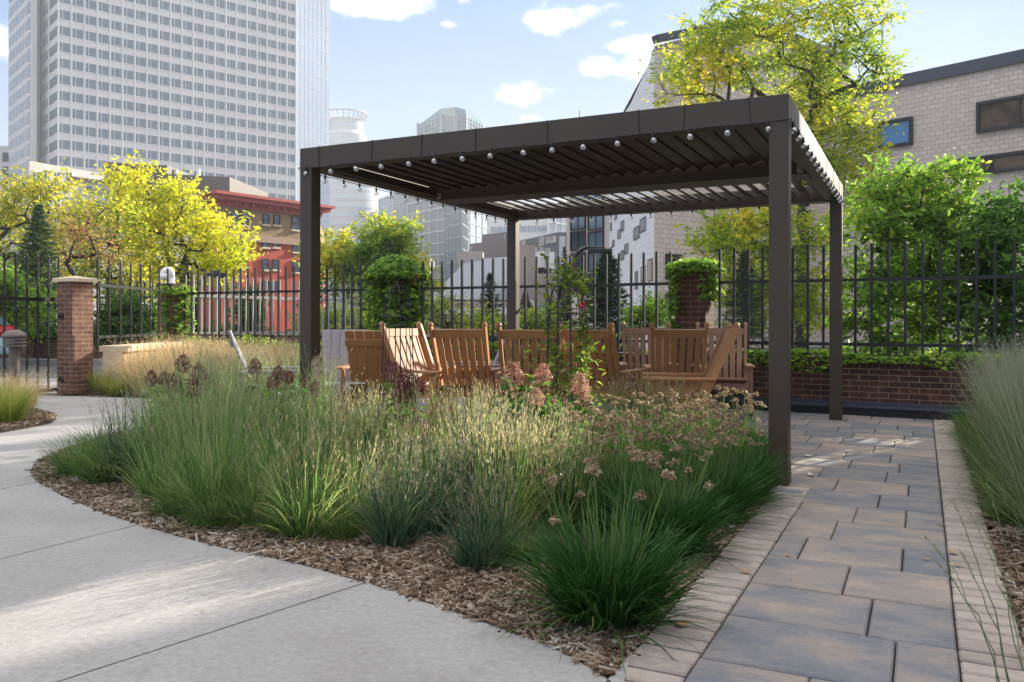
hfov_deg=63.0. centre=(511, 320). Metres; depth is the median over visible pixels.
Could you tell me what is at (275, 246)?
window
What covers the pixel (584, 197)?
window
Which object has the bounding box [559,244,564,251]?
window
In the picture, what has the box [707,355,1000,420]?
brick wall
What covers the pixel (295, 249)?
window
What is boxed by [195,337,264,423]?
ornamental grass
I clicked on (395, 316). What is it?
garden obelisk
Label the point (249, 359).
feather grass
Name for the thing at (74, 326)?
brick pier
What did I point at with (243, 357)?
ornamental grass
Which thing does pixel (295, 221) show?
window
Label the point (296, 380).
ornamental grass
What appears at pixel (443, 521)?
ornamental grass
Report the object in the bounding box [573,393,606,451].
ornamental grass
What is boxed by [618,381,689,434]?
ornamental grass
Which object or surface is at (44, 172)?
window
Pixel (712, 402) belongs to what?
allium clump
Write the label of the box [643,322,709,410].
rocking chair
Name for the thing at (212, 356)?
feather grass
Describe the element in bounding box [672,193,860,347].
gold tree
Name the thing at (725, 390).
allium clump
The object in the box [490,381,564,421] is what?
ornamental grass
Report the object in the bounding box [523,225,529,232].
window
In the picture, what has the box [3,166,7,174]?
window
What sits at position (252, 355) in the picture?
feather grass
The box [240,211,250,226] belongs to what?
window
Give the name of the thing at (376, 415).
ornamental grass
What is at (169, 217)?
yellow tree
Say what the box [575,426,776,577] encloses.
allium clump
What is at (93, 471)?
sedge
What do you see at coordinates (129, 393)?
fountain grass
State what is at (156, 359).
feather grass
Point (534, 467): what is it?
ornamental grass
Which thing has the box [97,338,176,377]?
feather grass
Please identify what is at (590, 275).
window
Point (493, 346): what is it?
wall ivy
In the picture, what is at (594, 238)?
window
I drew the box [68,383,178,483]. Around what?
ornamental grass
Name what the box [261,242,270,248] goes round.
window
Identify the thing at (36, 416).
bark mulch
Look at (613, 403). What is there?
allium clump
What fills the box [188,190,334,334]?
building
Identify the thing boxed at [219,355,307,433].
ornamental grass
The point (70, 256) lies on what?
tree
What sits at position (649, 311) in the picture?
green bush
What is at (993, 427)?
ornamental grass
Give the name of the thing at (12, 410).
fountain grass
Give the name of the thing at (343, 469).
ornamental grass
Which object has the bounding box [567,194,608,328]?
building
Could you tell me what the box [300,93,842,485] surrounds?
pergola
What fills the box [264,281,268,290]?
window
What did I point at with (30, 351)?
brick pier
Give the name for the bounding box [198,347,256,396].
ornamental grass
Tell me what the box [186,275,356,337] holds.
picket fence
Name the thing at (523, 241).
window
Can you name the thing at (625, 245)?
window
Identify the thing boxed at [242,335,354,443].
ornamental grass
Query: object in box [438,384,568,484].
ornamental grass
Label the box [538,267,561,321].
street lamp
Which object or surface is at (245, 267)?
window
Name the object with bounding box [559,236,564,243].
window
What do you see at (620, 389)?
ornamental grass
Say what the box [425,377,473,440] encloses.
ornamental grass
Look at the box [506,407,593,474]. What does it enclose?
ornamental grass
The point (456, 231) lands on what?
glass tower
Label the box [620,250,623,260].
window
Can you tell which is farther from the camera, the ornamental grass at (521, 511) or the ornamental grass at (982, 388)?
the ornamental grass at (982, 388)
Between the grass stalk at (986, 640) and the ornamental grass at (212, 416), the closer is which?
the grass stalk at (986, 640)
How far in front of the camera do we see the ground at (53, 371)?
18.68 m
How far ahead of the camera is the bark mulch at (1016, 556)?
3.73 m
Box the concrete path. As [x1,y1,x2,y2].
[0,396,631,681]
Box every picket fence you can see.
[0,282,228,336]
[96,256,168,343]
[180,263,370,344]
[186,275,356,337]
[412,251,671,351]
[714,237,1023,359]
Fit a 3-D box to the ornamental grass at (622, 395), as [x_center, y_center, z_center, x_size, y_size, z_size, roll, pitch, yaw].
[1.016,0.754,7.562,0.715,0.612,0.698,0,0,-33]
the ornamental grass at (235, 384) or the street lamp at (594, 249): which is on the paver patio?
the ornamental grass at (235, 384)
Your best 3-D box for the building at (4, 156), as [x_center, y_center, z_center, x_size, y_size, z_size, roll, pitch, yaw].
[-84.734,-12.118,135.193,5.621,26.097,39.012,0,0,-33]
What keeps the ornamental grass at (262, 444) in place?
on the bark mulch at (442, 587)
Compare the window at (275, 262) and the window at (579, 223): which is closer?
the window at (579, 223)
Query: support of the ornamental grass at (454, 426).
on the bark mulch at (442, 587)
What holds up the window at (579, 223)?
in the building at (583, 231)
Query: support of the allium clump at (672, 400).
on the paver patio
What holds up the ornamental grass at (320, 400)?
on the bark mulch at (442, 587)
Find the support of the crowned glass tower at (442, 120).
on the ground at (53, 371)
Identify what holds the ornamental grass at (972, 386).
on the bark mulch at (1016, 556)
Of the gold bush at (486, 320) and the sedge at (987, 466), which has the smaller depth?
the sedge at (987, 466)
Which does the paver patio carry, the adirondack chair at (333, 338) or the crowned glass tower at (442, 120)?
the adirondack chair at (333, 338)
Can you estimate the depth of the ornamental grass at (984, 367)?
7.77 m
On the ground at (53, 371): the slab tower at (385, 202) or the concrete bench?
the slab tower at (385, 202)
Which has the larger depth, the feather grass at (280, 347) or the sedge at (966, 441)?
the feather grass at (280, 347)
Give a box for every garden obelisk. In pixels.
[377,281,417,449]
[543,275,587,440]
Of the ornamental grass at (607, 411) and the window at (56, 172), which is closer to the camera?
the ornamental grass at (607, 411)
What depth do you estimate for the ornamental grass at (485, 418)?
5.47 m
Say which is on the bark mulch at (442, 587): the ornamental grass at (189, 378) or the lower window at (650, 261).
the ornamental grass at (189, 378)
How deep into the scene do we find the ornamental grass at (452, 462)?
4.48 m
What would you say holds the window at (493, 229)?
in the building at (530, 228)
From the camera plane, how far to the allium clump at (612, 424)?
4.22 m
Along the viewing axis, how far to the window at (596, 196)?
59.08 m
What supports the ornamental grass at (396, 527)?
on the bark mulch at (442, 587)
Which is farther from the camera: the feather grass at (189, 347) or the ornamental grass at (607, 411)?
the feather grass at (189, 347)
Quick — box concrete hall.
[418,245,565,331]
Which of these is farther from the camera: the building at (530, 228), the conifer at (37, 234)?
the building at (530, 228)
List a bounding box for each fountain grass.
[0,372,57,427]
[0,374,35,413]
[81,362,116,393]
[92,373,131,396]
[100,364,146,394]
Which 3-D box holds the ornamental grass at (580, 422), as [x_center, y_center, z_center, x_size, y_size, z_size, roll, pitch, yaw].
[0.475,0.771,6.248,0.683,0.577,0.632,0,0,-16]
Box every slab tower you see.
[378,193,393,248]
[394,192,406,240]
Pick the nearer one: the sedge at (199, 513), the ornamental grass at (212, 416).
the sedge at (199, 513)
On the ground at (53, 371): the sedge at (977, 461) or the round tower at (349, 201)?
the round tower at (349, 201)
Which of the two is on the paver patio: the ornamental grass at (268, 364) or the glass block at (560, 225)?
the ornamental grass at (268, 364)
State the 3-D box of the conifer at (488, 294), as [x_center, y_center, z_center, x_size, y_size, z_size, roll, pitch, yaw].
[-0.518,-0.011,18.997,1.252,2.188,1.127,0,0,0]
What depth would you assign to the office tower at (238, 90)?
217.77 m
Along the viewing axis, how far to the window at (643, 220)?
32.89 m
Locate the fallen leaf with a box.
[676,620,688,625]
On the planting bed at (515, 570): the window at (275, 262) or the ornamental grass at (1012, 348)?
the ornamental grass at (1012, 348)
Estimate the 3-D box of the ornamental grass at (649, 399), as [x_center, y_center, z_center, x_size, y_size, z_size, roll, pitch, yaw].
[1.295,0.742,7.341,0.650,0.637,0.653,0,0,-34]
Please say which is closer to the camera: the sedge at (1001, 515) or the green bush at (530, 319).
the sedge at (1001, 515)
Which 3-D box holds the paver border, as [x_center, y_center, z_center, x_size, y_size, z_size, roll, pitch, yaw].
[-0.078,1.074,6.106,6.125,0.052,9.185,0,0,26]
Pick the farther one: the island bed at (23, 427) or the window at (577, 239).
the window at (577, 239)
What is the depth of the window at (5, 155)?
119.98 m
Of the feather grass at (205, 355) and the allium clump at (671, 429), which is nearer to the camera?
the allium clump at (671, 429)
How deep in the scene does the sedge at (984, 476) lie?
4.88 m
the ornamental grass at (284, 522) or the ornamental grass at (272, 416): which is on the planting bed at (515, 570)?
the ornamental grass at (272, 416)
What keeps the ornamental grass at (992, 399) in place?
on the bark mulch at (1016, 556)
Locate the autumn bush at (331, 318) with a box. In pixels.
[280,293,373,335]
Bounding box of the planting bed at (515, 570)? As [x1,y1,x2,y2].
[33,392,1023,670]
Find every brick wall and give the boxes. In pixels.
[0,337,538,358]
[196,344,348,373]
[404,348,647,403]
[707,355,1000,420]
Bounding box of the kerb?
[0,359,102,365]
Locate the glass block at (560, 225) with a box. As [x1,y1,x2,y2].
[547,217,566,233]
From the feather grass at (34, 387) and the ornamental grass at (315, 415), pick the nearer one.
the ornamental grass at (315, 415)
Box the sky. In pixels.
[0,0,1023,204]
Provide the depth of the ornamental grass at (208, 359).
10.13 m
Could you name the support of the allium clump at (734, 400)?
on the paver patio
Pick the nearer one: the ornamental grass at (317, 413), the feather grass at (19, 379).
the ornamental grass at (317, 413)
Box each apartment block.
[469,232,506,257]
[520,232,566,271]
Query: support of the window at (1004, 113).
in the building at (973, 109)
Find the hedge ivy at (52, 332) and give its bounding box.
[30,319,244,338]
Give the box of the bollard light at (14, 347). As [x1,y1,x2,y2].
[1,329,36,403]
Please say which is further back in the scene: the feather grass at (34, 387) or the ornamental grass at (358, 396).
the feather grass at (34, 387)
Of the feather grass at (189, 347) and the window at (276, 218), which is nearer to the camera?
the feather grass at (189, 347)
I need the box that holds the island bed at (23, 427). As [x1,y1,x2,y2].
[0,415,55,432]
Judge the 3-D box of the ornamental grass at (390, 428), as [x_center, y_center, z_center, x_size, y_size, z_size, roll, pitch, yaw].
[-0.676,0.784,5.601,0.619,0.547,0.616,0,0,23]
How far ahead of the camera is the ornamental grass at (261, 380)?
7.68 m
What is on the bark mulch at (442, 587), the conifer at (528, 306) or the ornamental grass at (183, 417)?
the ornamental grass at (183, 417)
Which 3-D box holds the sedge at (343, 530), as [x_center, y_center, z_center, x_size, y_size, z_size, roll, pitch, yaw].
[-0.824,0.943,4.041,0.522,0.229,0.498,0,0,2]
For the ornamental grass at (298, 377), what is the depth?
7.12 m
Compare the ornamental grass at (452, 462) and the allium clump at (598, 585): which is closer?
the allium clump at (598, 585)
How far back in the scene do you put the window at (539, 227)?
226.65 m
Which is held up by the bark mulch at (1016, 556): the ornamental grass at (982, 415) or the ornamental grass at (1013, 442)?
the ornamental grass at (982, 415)
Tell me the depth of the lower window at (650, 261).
31.57 m
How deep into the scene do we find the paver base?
3.30 m
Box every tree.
[0,152,106,312]
[0,257,56,348]
[31,201,141,280]
[44,179,181,318]
[88,149,268,303]
[288,209,446,314]
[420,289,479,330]
[637,0,919,352]
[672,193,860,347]
[818,147,1002,358]
[912,172,1023,359]
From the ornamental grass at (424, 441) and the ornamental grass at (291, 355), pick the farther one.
the ornamental grass at (291, 355)
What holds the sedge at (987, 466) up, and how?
on the bark mulch at (1016, 556)
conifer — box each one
[13,204,64,336]
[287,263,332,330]
[475,273,501,349]
[519,292,538,349]
[552,246,575,343]
[573,248,646,351]
[721,251,768,353]
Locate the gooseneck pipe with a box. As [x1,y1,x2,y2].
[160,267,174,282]
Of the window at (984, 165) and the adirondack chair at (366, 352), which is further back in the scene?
the window at (984, 165)
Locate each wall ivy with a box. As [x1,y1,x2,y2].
[175,334,321,357]
[409,340,647,368]
[714,346,1023,372]
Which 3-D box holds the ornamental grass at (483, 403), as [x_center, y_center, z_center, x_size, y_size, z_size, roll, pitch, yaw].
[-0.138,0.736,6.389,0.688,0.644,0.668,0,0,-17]
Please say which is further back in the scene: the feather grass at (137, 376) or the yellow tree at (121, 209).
the yellow tree at (121, 209)
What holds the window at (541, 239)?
in the apartment block at (550, 246)
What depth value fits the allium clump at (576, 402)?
4.80 m
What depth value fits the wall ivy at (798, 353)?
9.35 m
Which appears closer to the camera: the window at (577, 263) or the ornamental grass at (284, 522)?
the ornamental grass at (284, 522)
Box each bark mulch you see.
[0,406,57,430]
[25,433,771,681]
[956,429,1023,649]
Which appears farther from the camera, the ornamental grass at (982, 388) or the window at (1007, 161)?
the window at (1007, 161)
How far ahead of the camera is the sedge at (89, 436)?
6.13 m
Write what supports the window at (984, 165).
in the building at (973, 109)
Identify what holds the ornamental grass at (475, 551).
on the bark mulch at (442, 587)
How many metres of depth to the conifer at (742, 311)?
15.45 m
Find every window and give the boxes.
[3,153,7,160]
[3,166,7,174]
[31,171,39,264]
[43,172,50,325]
[53,171,60,323]
[65,171,72,179]
[86,185,92,193]
[231,211,239,226]
[233,255,249,268]
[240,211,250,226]
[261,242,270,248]
[261,258,269,271]
[262,214,270,226]
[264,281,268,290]
[272,215,281,226]
[272,236,280,248]
[272,259,280,270]
[290,216,299,231]
[291,260,299,273]
[292,238,299,253]
[490,226,496,232]
[497,226,503,232]
[521,239,525,244]
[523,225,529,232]
[530,225,536,232]
[537,225,542,231]
[539,237,543,245]
[545,248,550,255]
[550,236,555,242]
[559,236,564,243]
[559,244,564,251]
[570,196,585,200]
[570,217,585,230]
[570,230,585,250]
[570,252,585,271]
[572,273,585,291]
[587,194,603,200]
[587,215,603,230]
[587,230,603,246]
[587,254,600,271]
[587,273,603,287]
[617,229,620,238]
[620,220,623,231]
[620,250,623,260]
[624,243,627,254]
[633,225,639,240]
[635,271,637,288]
[640,216,645,232]
[640,266,645,282]
[647,258,652,281]
[665,254,682,278]
[877,116,912,149]
[956,154,992,174]
[976,94,1023,133]
[988,150,1023,172]
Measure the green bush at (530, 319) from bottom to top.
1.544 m
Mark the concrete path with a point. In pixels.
(88, 594)
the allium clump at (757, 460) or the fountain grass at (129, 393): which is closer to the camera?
the allium clump at (757, 460)
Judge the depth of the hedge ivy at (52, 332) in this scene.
20.94 m
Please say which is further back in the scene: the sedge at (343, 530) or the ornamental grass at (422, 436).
the ornamental grass at (422, 436)
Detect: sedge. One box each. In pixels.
[22,431,121,481]
[31,418,163,491]
[40,416,141,461]
[83,420,172,464]
[115,456,222,520]
[154,477,257,535]
[181,460,303,538]
[239,485,329,542]
[295,492,374,547]
[490,510,564,568]
[932,396,980,434]
[934,414,992,453]
[934,451,1023,531]
[936,423,995,469]
[938,409,986,438]
[940,413,983,442]
[940,424,994,457]
[943,452,1023,503]
[949,438,1011,494]
[952,444,1000,480]
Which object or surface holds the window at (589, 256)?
in the building at (583, 231)
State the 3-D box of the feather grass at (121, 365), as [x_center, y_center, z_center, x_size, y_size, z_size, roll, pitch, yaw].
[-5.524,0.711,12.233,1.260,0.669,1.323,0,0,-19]
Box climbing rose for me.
[513,253,629,447]
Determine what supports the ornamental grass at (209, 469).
on the bark mulch at (442, 587)
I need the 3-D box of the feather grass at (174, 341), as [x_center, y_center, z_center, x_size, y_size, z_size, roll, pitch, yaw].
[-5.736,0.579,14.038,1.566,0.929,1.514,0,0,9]
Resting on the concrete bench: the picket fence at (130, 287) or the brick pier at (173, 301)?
the picket fence at (130, 287)
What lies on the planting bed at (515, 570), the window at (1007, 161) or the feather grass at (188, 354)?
the feather grass at (188, 354)
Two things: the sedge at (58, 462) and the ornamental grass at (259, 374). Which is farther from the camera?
the ornamental grass at (259, 374)
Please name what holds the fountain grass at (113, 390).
on the planting bed at (515, 570)
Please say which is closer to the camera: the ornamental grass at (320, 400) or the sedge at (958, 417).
the ornamental grass at (320, 400)
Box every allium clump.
[481,445,729,677]
[534,414,652,530]
[549,400,628,475]
[553,419,686,556]
[565,405,671,479]
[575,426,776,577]
[597,391,677,458]
[611,397,700,467]
[619,409,717,488]
[627,409,807,540]
[639,388,729,444]
[655,389,727,453]
[657,398,752,469]
[677,414,801,511]
[683,385,747,435]
[690,397,784,481]
[710,389,795,462]
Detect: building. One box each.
[0,146,8,270]
[11,161,104,325]
[60,162,267,324]
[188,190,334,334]
[488,215,546,239]
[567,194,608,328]
[609,19,851,348]
[832,49,1023,350]
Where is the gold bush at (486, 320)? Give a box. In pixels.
[458,301,522,335]
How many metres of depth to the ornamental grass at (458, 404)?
6.30 m
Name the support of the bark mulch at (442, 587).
on the planting bed at (515, 570)
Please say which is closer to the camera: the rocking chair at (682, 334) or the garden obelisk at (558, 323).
the garden obelisk at (558, 323)
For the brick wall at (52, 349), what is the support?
on the ground at (53, 371)
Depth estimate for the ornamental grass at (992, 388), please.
6.22 m
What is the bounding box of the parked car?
[0,312,14,354]
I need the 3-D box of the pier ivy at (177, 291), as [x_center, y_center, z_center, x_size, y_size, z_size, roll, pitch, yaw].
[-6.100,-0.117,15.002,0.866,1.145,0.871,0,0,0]
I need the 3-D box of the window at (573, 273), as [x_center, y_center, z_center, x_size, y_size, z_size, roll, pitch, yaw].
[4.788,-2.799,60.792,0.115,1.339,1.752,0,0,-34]
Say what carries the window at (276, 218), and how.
in the building at (279, 226)
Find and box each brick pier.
[13,307,33,358]
[52,276,97,393]
[156,283,189,341]
[378,278,414,359]
[674,271,713,393]
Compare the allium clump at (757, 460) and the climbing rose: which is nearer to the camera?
the allium clump at (757, 460)
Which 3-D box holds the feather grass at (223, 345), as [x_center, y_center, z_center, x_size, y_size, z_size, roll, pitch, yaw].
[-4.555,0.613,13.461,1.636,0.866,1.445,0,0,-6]
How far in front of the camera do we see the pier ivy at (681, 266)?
10.24 m
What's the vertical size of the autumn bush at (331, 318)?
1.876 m
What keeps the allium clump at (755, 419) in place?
on the paver patio
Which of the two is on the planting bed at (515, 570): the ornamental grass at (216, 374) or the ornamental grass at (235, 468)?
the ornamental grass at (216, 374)
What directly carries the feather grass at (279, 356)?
on the planting bed at (515, 570)
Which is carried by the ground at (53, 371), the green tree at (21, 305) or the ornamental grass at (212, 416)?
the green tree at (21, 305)
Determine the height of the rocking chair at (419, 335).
1.041 m
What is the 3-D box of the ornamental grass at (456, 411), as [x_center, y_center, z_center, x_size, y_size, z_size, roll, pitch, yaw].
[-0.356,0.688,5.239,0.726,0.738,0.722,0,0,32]
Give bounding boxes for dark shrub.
[93,283,156,351]
[227,282,275,337]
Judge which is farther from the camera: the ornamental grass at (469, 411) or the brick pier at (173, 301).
the brick pier at (173, 301)
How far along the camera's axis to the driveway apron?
14.35 m
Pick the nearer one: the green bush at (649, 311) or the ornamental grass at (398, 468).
the ornamental grass at (398, 468)
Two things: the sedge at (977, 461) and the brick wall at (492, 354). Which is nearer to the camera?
the sedge at (977, 461)
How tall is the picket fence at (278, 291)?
1.300 m
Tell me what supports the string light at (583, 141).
hanging from the pergola
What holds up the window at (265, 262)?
in the building at (279, 226)
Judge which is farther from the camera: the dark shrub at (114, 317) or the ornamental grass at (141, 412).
the dark shrub at (114, 317)
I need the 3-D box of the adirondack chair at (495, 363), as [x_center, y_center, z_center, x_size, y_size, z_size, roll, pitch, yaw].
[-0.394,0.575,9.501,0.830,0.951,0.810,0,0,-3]
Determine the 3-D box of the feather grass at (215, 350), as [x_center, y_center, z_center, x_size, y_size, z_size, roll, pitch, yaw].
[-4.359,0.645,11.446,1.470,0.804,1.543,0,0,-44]
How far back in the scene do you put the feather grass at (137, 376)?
11.64 m
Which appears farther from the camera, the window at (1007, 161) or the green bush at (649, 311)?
the window at (1007, 161)
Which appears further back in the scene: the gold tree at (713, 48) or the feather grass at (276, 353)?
the gold tree at (713, 48)
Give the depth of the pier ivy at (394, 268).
12.31 m
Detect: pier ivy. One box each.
[148,283,196,342]
[361,254,430,350]
[664,257,724,350]
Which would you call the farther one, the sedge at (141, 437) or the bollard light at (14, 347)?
the bollard light at (14, 347)
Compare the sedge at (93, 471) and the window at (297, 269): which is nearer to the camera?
the sedge at (93, 471)
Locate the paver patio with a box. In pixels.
[281,397,959,681]
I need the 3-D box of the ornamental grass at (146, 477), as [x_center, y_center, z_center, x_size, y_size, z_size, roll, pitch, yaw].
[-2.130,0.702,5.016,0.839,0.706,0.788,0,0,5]
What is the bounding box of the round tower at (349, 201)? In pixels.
[329,108,377,321]
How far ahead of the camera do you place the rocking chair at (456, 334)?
8.17 m
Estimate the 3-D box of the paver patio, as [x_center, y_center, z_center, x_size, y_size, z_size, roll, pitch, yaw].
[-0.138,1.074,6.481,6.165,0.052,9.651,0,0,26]
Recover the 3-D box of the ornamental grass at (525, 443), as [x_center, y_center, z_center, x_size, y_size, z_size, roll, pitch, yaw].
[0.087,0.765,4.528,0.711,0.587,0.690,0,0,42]
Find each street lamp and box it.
[193,271,224,339]
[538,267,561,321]
[566,245,611,327]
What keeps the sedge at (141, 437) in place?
on the bark mulch at (442, 587)
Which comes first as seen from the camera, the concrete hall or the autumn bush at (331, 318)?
the autumn bush at (331, 318)
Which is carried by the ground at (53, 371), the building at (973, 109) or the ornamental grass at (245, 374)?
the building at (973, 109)
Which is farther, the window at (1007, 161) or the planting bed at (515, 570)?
the window at (1007, 161)
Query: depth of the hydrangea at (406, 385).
5.89 m
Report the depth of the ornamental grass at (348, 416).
6.52 m
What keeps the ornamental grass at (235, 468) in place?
on the bark mulch at (442, 587)
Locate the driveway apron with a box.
[0,378,99,393]
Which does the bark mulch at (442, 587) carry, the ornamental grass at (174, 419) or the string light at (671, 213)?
the ornamental grass at (174, 419)
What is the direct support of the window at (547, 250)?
in the apartment block at (550, 246)
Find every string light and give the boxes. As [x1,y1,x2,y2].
[298,169,506,225]
[302,97,791,175]
[531,202,829,224]
[791,119,844,206]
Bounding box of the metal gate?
[0,251,59,393]
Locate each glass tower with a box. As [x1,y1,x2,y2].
[407,107,482,282]
[445,204,468,281]
[469,210,487,243]
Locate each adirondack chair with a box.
[227,330,299,403]
[320,329,371,418]
[335,330,419,417]
[440,329,507,412]
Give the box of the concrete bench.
[99,342,186,388]
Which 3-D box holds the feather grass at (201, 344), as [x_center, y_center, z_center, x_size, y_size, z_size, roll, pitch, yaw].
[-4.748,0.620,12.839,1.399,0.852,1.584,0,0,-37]
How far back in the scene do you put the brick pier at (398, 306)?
12.40 m
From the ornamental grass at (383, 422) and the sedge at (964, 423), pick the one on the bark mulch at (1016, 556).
the sedge at (964, 423)
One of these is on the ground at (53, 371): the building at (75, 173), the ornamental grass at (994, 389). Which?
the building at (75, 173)
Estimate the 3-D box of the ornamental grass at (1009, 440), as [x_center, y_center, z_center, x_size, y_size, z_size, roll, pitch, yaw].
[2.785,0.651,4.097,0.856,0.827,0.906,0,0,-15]
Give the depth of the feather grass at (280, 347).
12.90 m
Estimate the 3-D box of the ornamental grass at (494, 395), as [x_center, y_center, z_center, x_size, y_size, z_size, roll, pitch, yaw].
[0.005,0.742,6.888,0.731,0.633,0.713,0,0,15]
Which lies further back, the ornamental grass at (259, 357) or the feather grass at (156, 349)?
the feather grass at (156, 349)
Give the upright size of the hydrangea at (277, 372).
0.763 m
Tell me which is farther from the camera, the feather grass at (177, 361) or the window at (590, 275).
the window at (590, 275)
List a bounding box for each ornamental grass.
[59,378,200,497]
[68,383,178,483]
[97,359,183,457]
[120,348,196,429]
[121,359,295,516]
[124,343,240,424]
[132,335,239,448]
[134,354,228,412]
[140,331,229,405]
[146,385,229,473]
[147,391,208,457]
[165,349,312,463]
[181,351,287,437]
[183,372,315,527]
[186,354,245,416]
[189,345,234,377]
[189,371,264,442]
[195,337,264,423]
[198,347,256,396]
[205,377,300,479]
[211,369,260,412]
[213,364,352,489]
[216,350,293,405]
[216,352,280,388]
[217,376,299,457]
[218,352,293,424]
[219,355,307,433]
[221,337,291,381]
[222,341,275,387]
[230,335,298,409]
[232,391,367,545]
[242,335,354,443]
[250,361,374,480]
[255,348,364,435]
[268,366,359,446]
[273,341,362,429]
[275,331,321,384]
[276,383,352,451]
[293,405,399,526]
[295,381,406,490]
[318,385,382,454]
[334,425,458,547]
[341,382,403,433]
[342,372,420,461]
[349,380,397,439]
[361,403,452,508]
[364,366,485,500]
[369,400,442,475]
[387,428,483,537]
[394,410,447,472]
[413,374,509,488]
[421,392,547,525]
[421,458,542,572]
[423,380,507,445]
[424,397,517,475]
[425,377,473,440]
[426,413,517,490]
[429,379,497,440]
[429,410,482,452]
[433,405,530,511]
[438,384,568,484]
[439,424,519,489]
[450,402,571,539]
[454,375,514,430]
[458,393,518,453]
[462,408,576,526]
[464,404,570,518]
[465,383,527,448]
[471,377,528,422]
[471,427,589,528]
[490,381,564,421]
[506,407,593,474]
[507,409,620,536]
[549,385,604,457]
[563,377,630,436]
[568,369,626,428]
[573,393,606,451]
[588,379,637,447]
[598,374,643,415]
[600,363,665,437]
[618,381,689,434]
[628,370,683,419]
[631,371,707,428]
[643,380,699,429]
[909,351,1023,539]
[922,333,1023,486]
[943,337,1022,428]
[943,342,1022,451]
[946,354,1010,416]
[947,336,1023,413]
[949,342,1022,440]
[949,345,1023,457]
[949,352,1022,429]
[951,337,1023,499]
[952,358,1023,467]
[964,356,1017,421]
[965,349,1022,442]
[965,377,1023,503]
[993,328,1023,375]
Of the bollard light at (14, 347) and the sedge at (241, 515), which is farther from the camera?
the bollard light at (14, 347)
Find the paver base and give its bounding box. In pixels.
[692,418,1021,681]
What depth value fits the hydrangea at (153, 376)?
6.98 m
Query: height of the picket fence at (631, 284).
1.301 m
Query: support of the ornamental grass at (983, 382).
on the planting bed at (515, 570)
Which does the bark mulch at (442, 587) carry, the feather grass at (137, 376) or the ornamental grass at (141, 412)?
the ornamental grass at (141, 412)
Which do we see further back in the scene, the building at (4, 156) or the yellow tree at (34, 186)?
the building at (4, 156)
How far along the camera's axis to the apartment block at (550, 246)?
125.82 m
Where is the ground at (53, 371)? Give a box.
[0,325,1021,421]
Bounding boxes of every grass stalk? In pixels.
[923,499,1009,681]
[957,480,1023,670]
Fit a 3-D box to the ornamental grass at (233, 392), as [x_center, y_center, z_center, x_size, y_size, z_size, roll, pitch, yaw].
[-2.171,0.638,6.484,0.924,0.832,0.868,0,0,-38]
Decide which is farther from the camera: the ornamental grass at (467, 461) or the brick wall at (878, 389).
the brick wall at (878, 389)
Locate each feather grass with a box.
[0,365,65,408]
[0,367,50,401]
[86,344,175,395]
[92,349,171,378]
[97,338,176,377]
[116,339,198,392]
[128,333,200,368]
[130,330,202,350]
[134,339,235,377]
[145,335,225,372]
[145,350,219,379]
[148,340,233,375]
[158,341,264,385]
[163,335,239,360]
[172,346,250,384]
[173,336,231,352]
[189,336,268,369]
[190,342,272,367]
[205,337,289,383]
[214,335,279,354]
[216,344,282,379]
[228,336,320,384]
[251,336,321,363]
[253,342,298,364]
[259,343,320,379]
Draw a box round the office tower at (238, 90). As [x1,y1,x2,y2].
[8,0,329,301]
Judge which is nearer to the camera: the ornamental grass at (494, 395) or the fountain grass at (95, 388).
the ornamental grass at (494, 395)
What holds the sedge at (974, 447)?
on the bark mulch at (1016, 556)
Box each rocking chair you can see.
[379,321,482,426]
[428,322,505,422]
[496,322,568,411]
[561,322,645,416]
[619,322,678,408]
[642,322,739,429]
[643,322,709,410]
[692,322,755,416]
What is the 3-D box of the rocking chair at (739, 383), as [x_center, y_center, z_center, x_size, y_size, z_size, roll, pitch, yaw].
[2.357,0.534,9.346,0.670,1.041,0.922,0,0,12]
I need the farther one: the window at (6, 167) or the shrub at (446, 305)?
the window at (6, 167)
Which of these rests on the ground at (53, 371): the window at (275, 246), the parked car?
the parked car
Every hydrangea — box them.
[139,352,218,425]
[243,358,321,436]
[381,360,432,457]
[486,359,597,464]
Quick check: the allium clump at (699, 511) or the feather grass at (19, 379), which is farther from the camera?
the feather grass at (19, 379)
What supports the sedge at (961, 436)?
on the bark mulch at (1016, 556)
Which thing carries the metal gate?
on the concrete path
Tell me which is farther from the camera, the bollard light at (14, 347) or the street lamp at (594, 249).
the street lamp at (594, 249)
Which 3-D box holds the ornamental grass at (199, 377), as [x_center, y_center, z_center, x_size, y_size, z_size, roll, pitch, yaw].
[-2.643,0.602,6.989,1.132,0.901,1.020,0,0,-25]
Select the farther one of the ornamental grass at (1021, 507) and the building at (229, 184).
the building at (229, 184)
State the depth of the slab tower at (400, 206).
336.19 m
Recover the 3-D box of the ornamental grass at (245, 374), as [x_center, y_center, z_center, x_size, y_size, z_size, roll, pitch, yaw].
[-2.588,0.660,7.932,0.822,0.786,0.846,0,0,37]
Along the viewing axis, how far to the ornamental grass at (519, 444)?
4.31 m
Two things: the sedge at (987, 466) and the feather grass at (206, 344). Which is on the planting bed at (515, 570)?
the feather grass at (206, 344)
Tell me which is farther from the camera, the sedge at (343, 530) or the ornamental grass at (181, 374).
the ornamental grass at (181, 374)
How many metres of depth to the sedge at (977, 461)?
5.58 m
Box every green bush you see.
[519,300,573,342]
[615,286,673,351]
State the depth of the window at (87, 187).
101.92 m
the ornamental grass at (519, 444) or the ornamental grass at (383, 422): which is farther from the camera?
the ornamental grass at (383, 422)
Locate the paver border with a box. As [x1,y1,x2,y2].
[429,420,1023,681]

